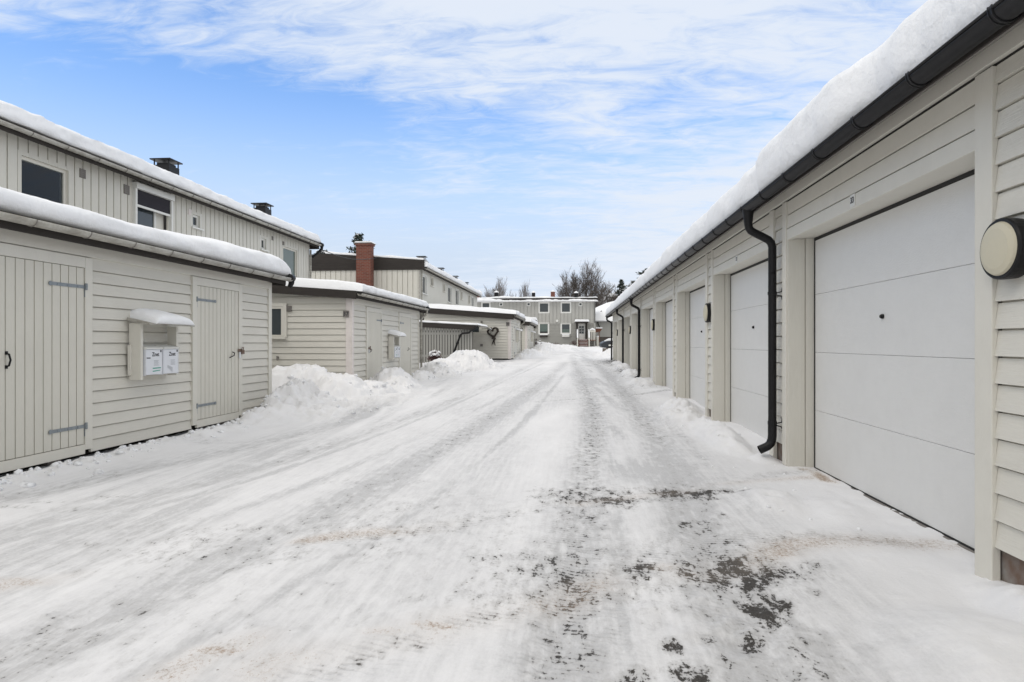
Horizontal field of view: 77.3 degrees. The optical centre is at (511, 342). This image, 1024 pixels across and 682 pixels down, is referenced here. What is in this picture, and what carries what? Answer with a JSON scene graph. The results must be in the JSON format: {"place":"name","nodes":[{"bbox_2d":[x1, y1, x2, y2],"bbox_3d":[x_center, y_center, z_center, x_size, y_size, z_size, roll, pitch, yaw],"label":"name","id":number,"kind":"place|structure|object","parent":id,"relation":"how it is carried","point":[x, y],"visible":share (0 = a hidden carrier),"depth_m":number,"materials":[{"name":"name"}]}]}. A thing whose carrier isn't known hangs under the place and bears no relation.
{"place":"outdoors","nodes":[
{"label":"outdoors","id":0,"kind":"place"},
{"bbox_2d":[0,0,926,296],"label":"sky","id":1,"kind":"structure","parent":0,"point":[520,141],"materials":[{"name":"blue"}]},
{"bbox_2d":[0,342,1023,681],"bbox_3d":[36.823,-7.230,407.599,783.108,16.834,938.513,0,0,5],"label":"snowy ground","id":2,"kind":"structure","parent":0,"point":[550,512],"depth_m":3.50,"materials":[{"name":"white snow"}]},
{"bbox_2d":[0,210,295,474],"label":"garden shed","id":3,"kind":"structure","parent":2,"relation":"on","point":[71,298],"depth_m":6.67,"materials":[{"name":"beige wood"}]},
{"bbox_2d":[0,256,87,460],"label":"plank door","id":4,"kind":"structure","parent":3,"relation":"in","point":[42,303],"depth_m":5.82,"materials":[{"name":"wood"}]},
{"bbox_2d":[0,187,290,275],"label":"roof snow","id":5,"kind":"structure","parent":3,"relation":"on","point":[16,202],"depth_m":6.77,"materials":[{"name":"white snow"}]},
{"bbox_2d":[127,317,194,379],"bbox_3d":[-4.008,0.069,7.343,0.260,0.682,0.830,0,0,5],"label":"mailbox shelter","id":6,"kind":"object","parent":3,"relation":"attached to","point":[135,358],"visible":0.77,"depth_m":6.97,"materials":[{"name":"beige wood"}]},
{"bbox_2d":[143,345,162,375],"bbox_3d":[-4.054,0.197,7.158,0.135,0.339,0.291,0,0,5],"label":"mailbox","id":7,"kind":"object","parent":6,"relation":"in","point":[152,359],"visible":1,"depth_m":7.13,"materials":[{"name":"white plastic"}]},
{"bbox_2d":[130,308,193,324],"bbox_3d":[-4.296,-0.355,7.365,0.938,0.303,0.680,0,0,5],"label":"snow cap","id":8,"kind":"object","parent":6,"relation":"on","point":[155,316],"visible":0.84,"depth_m":7.12,"materials":[{"name":"white snow"}]},
{"bbox_2d":[156,345,179,373],"bbox_3d":[-4.026,0.197,7.456,0.135,0.339,0.291,0,0,5],"label":"mailbox","id":9,"kind":"object","parent":6,"relation":"in","point":[170,358],"visible":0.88,"depth_m":7.45,"materials":[{"name":"white plastic"}]},
{"bbox_2d":[196,286,244,419],"bbox_3d":[-4.005,0.132,8.789,0.073,1.735,1.176,0,0,5],"label":"plank door","id":10,"kind":"structure","parent":3,"relation":"in","point":[217,309],"depth_m":8.73,"materials":[{"name":"wood"}]},
{"bbox_2d":[0,119,323,278],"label":"terrace house","id":11,"kind":"structure","parent":2,"relation":"on","point":[32,163],"depth_m":13.37,"materials":[{"name":"beige wood"}]},
{"bbox_2d":[17,149,66,204],"bbox_3d":[-8.266,-2.491,11.331,0.160,1.503,1.200,0,0,5],"label":"window","id":12,"kind":"structure","parent":11,"relation":"in","point":[39,179],"depth_m":11.36,"materials":[{"name":"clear glass"}]},
{"bbox_2d":[132,182,174,231],"bbox_3d":[-7.978,-2.574,14.182,0.240,1.649,1.302,0,0,5],"label":"window","id":13,"kind":"structure","parent":11,"relation":"in","point":[150,205],"depth_m":14.15,"materials":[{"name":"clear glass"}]},
{"bbox_2d":[0,100,320,242],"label":"roof snow","id":14,"kind":"structure","parent":11,"relation":"on","point":[25,119],"depth_m":12.84,"materials":[{"name":"white snow"}]},
{"bbox_2d":[191,212,203,230],"bbox_3d":[-7.840,-3.012,15.860,0.160,0.423,0.478,0,0,5],"label":"window","id":15,"kind":"structure","parent":11,"relation":"in","point":[195,218],"depth_m":15.91,"materials":[{"name":"white glass"}]},
{"bbox_2d":[260,235,268,251],"bbox_3d":[-7.514,-2.984,19.330,0.160,0.451,0.481,0,0,5],"label":"window","id":16,"kind":"structure","parent":11,"relation":"in","point":[263,240],"depth_m":19.40,"materials":[{"name":"white glass"}]},
{"bbox_2d":[283,246,296,277],"bbox_3d":[-7.338,-2.661,21.145,0.150,1.033,1.237,0,0,5],"label":"window","id":17,"kind":"structure","parent":11,"relation":"in","point":[289,255],"depth_m":21.31,"materials":[{"name":"grey glass"}]},
{"bbox_2d":[319,248,377,259],"bbox_3d":[-6.910,-3.868,27.768,0.025,0.969,9.833,0,0,1],"label":"overhead wire","id":18,"kind":"object","parent":11,"relation":"attached to","point":[348,258],"visible":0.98,"depth_m":27.14,"materials":[{"name":"black metal"}]},
{"bbox_2d":[272,285,429,380],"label":"garden shed","id":19,"kind":"structure","parent":2,"relation":"on","point":[311,326],"depth_m":14.22,"materials":[{"name":"beige wood"}]},
{"bbox_2d":[272,303,286,338],"bbox_3d":[-5.453,-0.475,14.225,0.910,0.793,0.120,0,0,5],"label":"window","id":20,"kind":"structure","parent":19,"relation":"in","point":[279,313],"depth_m":14.20,"materials":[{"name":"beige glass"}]},
{"bbox_2d":[343,311,348,316],"bbox_3d":[-3.646,-0.625,14.058,0.130,0.146,0.018,0,0,5],"label":"house number sign","id":21,"kind":"object","parent":19,"relation":"attached to","point":[345,313],"visible":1,"depth_m":14.05,"materials":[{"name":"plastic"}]},
{"bbox_2d":[285,278,428,306],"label":"roof snow","id":22,"kind":"structure","parent":19,"relation":"on","point":[338,285],"depth_m":14.08,"materials":[{"name":"white snow"}]},
{"bbox_2d":[368,312,381,379],"bbox_3d":[-3.356,0.130,15.690,0.073,1.720,1.092,0,0,5],"label":"plank door","id":23,"kind":"structure","parent":19,"relation":"in","point":[374,319],"depth_m":15.66,"materials":[{"name":"wood"}]},
{"bbox_2d":[388,334,405,359],"bbox_3d":[-3.084,0.109,17.173,0.260,0.682,0.770,0,0,5],"label":"mailbox shelter","id":24,"kind":"object","parent":19,"relation":"attached to","point":[391,349],"visible":0.84,"depth_m":16.82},
{"bbox_2d":[394,345,397,357],"bbox_3d":[-3.129,0.236,17.003,0.135,0.339,0.261,0,0,5],"label":"mailbox","id":25,"kind":"object","parent":24,"relation":"in","point":[395,351],"visible":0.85,"depth_m":17.01,"materials":[{"name":"white plastic"}]},
{"bbox_2d":[388,329,405,335],"bbox_3d":[-3.372,-0.321,17.195,0.938,0.314,0.620,0,0,5],"label":"snow cap","id":26,"kind":"object","parent":24,"relation":"on","point":[395,332],"visible":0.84,"depth_m":16.91,"materials":[{"name":"white snow"}]},
{"bbox_2d":[400,317,409,373],"bbox_3d":[-3.088,0.140,18.544,0.073,1.740,1.186,0,0,5],"label":"plank door","id":27,"kind":"structure","parent":19,"relation":"in","point":[404,321],"depth_m":18.58,"materials":[{"name":"wood"}]},
{"bbox_2d":[346,233,374,253],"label":"pine tree","id":28,"kind":"object","parent":2,"relation":"on","point":[358,237],"visible":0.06,"depth_m":63.51,"materials":[{"name":"green plant"}]},
{"bbox_2d":[309,242,482,319],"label":"terrace house","id":29,"kind":"structure","parent":2,"relation":"on","point":[416,278],"depth_m":32.80,"materials":[{"name":"beige wood"}]},
{"bbox_2d":[325,251,428,262],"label":"roof snow","id":30,"kind":"structure","parent":29,"relation":"on","point":[390,256],"depth_m":32.64,"materials":[{"name":"white snow"}]},
{"bbox_2d":[423,274,427,294],"bbox_3d":[-4.634,-3.049,33.563,0.190,1.070,1.342,0,0,5],"label":"window","id":31,"kind":"structure","parent":29,"relation":"in","point":[424,276],"depth_m":34.07,"materials":[{"name":"white glass"}]},
{"bbox_2d":[430,275,433,286],"bbox_3d":[-4.455,-3.381,35.467,0.190,0.591,0.829,0,0,5],"label":"window","id":32,"kind":"structure","parent":29,"relation":"in","point":[431,277],"depth_m":35.74,"materials":[{"name":"white glass"}]},
{"bbox_2d":[447,285,452,303],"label":"window","id":33,"kind":"structure","parent":29,"relation":"in","point":[449,289],"depth_m":41.01,"materials":[{"name":"white glass"}]},
{"bbox_2d":[425,261,481,294],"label":"roof snow","id":34,"kind":"structure","parent":29,"relation":"on","point":[445,274],"depth_m":38.97,"materials":[{"name":"white snow"}]},
{"bbox_2d":[455,288,458,304],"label":"window","id":35,"kind":"structure","parent":29,"relation":"in","point":[456,290],"depth_m":43.50,"materials":[{"name":"white glass"}]},
{"bbox_2d":[427,350,440,360],"bbox_3d":[-3.209,0.554,26.702,0.756,0.541,0.765,0,0,5],"label":"bush","id":36,"kind":"object","parent":2,"relation":"on","point":[434,354],"visible":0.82,"depth_m":26.59,"materials":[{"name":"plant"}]},
{"bbox_2d":[419,322,489,362],"bbox_3d":[-2.844,0.037,30.201,3.228,2.027,3.595,0,0,5],"label":"slatted lean to","id":37,"kind":"object","parent":2,"relation":"on","point":[444,341],"visible":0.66,"depth_m":28.61,"materials":[{"name":"wood"}]},
{"bbox_2d":[419,320,487,326],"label":"roof snow","id":38,"kind":"structure","parent":37,"relation":"on","point":[454,323],"depth_m":28.46,"materials":[{"name":"white snow"}]},
{"bbox_2d":[424,308,525,359],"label":"garden shed","id":39,"kind":"structure","parent":2,"relation":"on","point":[505,346],"depth_m":32.06,"materials":[{"name":"beige wood"}]},
{"bbox_2d":[425,304,524,318],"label":"roof snow","id":40,"kind":"structure","parent":39,"relation":"on","point":[472,308],"depth_m":32.02,"materials":[{"name":"white snow"}]},
{"bbox_2d":[487,327,498,343],"bbox_3d":[-0.954,-0.304,31.914,0.644,0.931,0.177,0,0,5],"label":"heart wreath","id":41,"kind":"object","parent":39,"relation":"attached to","point":[492,330],"visible":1,"depth_m":31.91,"materials":[{"name":"grey"}]},
{"bbox_2d":[513,323,514,356],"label":"plank door","id":42,"kind":"structure","parent":39,"relation":"in","point":[513,323],"depth_m":33.38,"materials":[{"name":"wood"}]},
{"bbox_2d":[516,330,519,341],"bbox_3d":[0.384,-0.351,35.153,0.260,0.682,0.770,0,0,5],"label":"mailbox shelter","id":43,"kind":"object","parent":39,"relation":"attached to","point":[517,335],"visible":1,"depth_m":34.80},
{"bbox_2d":[482,276,512,296],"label":"birch tree","id":44,"kind":"object","parent":2,"relation":"on","point":[502,290],"visible":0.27,"depth_m":94.81,"materials":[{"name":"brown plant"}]},
{"bbox_2d":[518,279,531,296],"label":"birch tree","id":45,"kind":"object","parent":2,"relation":"on","point":[525,293],"visible":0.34,"depth_m":95.00,"materials":[{"name":"grey plant"}]},
{"bbox_2d":[520,322,537,351],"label":"garden shed","id":46,"kind":"structure","parent":2,"relation":"on","point":[527,329],"depth_m":42.39,"materials":[{"name":"beige wood"}]},
{"bbox_2d":[525,316,537,324],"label":"roof snow","id":47,"kind":"structure","parent":46,"relation":"on","point":[531,320],"depth_m":42.17,"materials":[{"name":"white snow"}]},
{"bbox_2d":[477,290,598,346],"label":"end house","id":48,"kind":"structure","parent":2,"relation":"on","point":[557,323],"depth_m":69.79,"materials":[{"name":"wood"}]},
{"bbox_2d":[481,302,490,306],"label":"window","id":49,"kind":"structure","parent":48,"relation":"in","point":[483,304],"depth_m":70.57,"materials":[{"name":"white glass"}]},
{"bbox_2d":[477,298,597,301],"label":"roof snow","id":50,"kind":"structure","parent":48,"relation":"on","point":[529,300],"depth_m":69.50,"materials":[{"name":"white snow"}]},
{"bbox_2d":[538,324,548,336],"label":"window","id":51,"kind":"structure","parent":48,"relation":"in","point":[543,329],"depth_m":69.97,"materials":[{"name":"grey"}]},
{"bbox_2d":[538,302,549,312],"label":"window","id":52,"kind":"structure","parent":48,"relation":"in","point":[543,307],"depth_m":69.97,"materials":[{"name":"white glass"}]},
{"bbox_2d":[560,302,570,312],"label":"window","id":53,"kind":"structure","parent":48,"relation":"in","point":[565,307],"depth_m":69.74,"materials":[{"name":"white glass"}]},
{"bbox_2d":[560,324,570,336],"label":"window","id":54,"kind":"structure","parent":48,"relation":"in","point":[565,329],"depth_m":69.74,"materials":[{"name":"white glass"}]},
{"bbox_2d":[578,324,584,338],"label":"front door","id":55,"kind":"structure","parent":48,"relation":"in","point":[581,327],"depth_m":69.57,"materials":[{"name":"white wood"}]},
{"bbox_2d":[577,328,594,339],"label":"stair snow","id":56,"kind":"structure","parent":48,"relation":"on","point":[588,333],"depth_m":67.97,"materials":[{"name":"white snow"}]},
{"bbox_2d":[555,275,579,296],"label":"bare tree","id":57,"kind":"object","parent":2,"relation":"on","point":[561,291],"visible":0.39,"depth_m":97.31,"materials":[{"name":"grey plant"}]},
{"bbox_2d":[557,260,605,307],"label":"bare tree","id":58,"kind":"object","parent":2,"relation":"on","point":[588,277],"visible":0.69,"depth_m":98.97,"materials":[{"name":"brown plant"}]},
{"bbox_2d":[583,277,618,306],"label":"bare tree","id":59,"kind":"object","parent":2,"relation":"on","point":[604,293],"visible":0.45,"depth_m":93.77,"materials":[{"name":"brown plant"}]},
{"bbox_2d":[595,311,612,345],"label":"side house","id":60,"kind":"structure","parent":2,"relation":"on","point":[605,332],"depth_m":75.30,"materials":[{"name":"wood"}]},
{"bbox_2d":[595,301,613,320],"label":"roof snow","id":61,"kind":"structure","parent":60,"relation":"on","point":[599,315],"depth_m":77.28,"materials":[{"name":"white snow"}]},
{"bbox_2d":[599,340,612,351],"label":"parked car","id":62,"kind":"object","parent":2,"relation":"on","point":[604,345],"visible":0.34,"depth_m":44.60,"materials":[{"name":"grey paint"}]},
{"bbox_2d":[615,279,624,295],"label":"spruce tree","id":63,"kind":"object","parent":2,"relation":"on","point":[620,286],"visible":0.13,"depth_m":98.63,"materials":[{"name":"green plant"}]},
{"bbox_2d":[622,280,634,292],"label":"pine tree","id":64,"kind":"object","parent":2,"relation":"on","point":[627,286],"visible":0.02,"depth_m":94.83,"materials":[{"name":"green plant"}]},
{"bbox_2d":[631,268,647,283],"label":"pine tree","id":65,"kind":"object","parent":2,"relation":"on","point":[639,273],"visible":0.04,"depth_m":90.63,"materials":[{"name":"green plant"}]},
{"bbox_2d":[605,0,1023,584],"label":"garage row","id":66,"kind":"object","parent":2,"relation":"on","point":[870,344],"visible":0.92,"depth_m":4.28,"materials":[{"name":"beige wood"}]},
{"bbox_2d":[651,319,654,330],"bbox_3d":[3.405,-0.425,15.384,0.120,0.278,0.278,0,0,5],"label":"wall lamp","id":67,"kind":"object","parent":66,"relation":"attached to","point":[653,324],"visible":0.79,"depth_m":15.29,"materials":[{"name":"black metal"}]},
{"bbox_2d":[650,304,662,378],"bbox_3d":[3.817,0.100,16.909,0.044,2.100,2.554,0,0,5],"label":"garage door","id":68,"kind":"structure","parent":66,"relation":"in","point":[651,310],"depth_m":17.82,"materials":[{"name":"white metal"}]},
{"bbox_2d":[666,300,671,388],"bbox_3d":[3.527,0.100,13.823,0.044,2.100,2.554,0,0,5],"label":"garage door","id":69,"kind":"structure","parent":66,"relation":"in","point":[669,303],"depth_m":14.53,"materials":[{"name":"white metal"}]},
{"bbox_2d":[690,285,704,406],"bbox_3d":[3.228,0.100,10.737,0.062,2.100,2.554,0,0,5],"label":"garage door","id":70,"kind":"structure","parent":66,"relation":"in","point":[697,296],"depth_m":11.28,"materials":[{"name":"white metal"}]},
{"bbox_2d":[703,303,710,322],"bbox_3d":[2.824,-0.425,9.211,0.120,0.278,0.278,0,0,5],"label":"wall lamp","id":71,"kind":"object","parent":66,"relation":"attached to","point":[707,312],"visible":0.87,"depth_m":9.12,"materials":[{"name":"black metal"}]},
{"bbox_2d":[730,258,767,439],"bbox_3d":[2.938,0.100,7.651,0.062,2.100,2.554,0,0,5],"label":"garage door","id":72,"kind":"structure","parent":66,"relation":"in","point":[748,285],"depth_m":7.93,"materials":[{"name":"white metal"}]},
{"bbox_2d":[606,0,997,314],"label":"roof snow","id":73,"kind":"structure","parent":66,"relation":"on","point":[926,29],"depth_m":3.94,"materials":[{"name":"white snow"}]},
{"bbox_2d":[850,193,854,206],"bbox_3d":[2.398,-1.000,4.508,0.007,0.084,0.072,0,0,5],"label":"number plate","id":74,"kind":"object","parent":66,"relation":"attached to","point":[852,200],"visible":1,"depth_m":4.50,"materials":[{"name":"white"}]},
{"bbox_2d":[814,169,974,550],"bbox_3d":[2.639,0.100,4.474,0.062,2.100,2.736,0,0,5],"label":"garage door","id":75,"kind":"structure","parent":66,"relation":"in","point":[894,285],"depth_m":4.26,"materials":[{"name":"white metal"}]},
{"bbox_2d":[980,217,1023,279],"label":"wall lamp","id":76,"kind":"object","parent":66,"relation":"attached to","point":[1002,250],"visible":0.99,"depth_m":2.83,"materials":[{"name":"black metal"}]},
{"bbox_2d":[575,319,588,321],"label":"roof snow","id":77,"kind":"structure","parent":0,"point":[581,320],"depth_m":68.35,"materials":[{"name":"white snow"}]}
]}

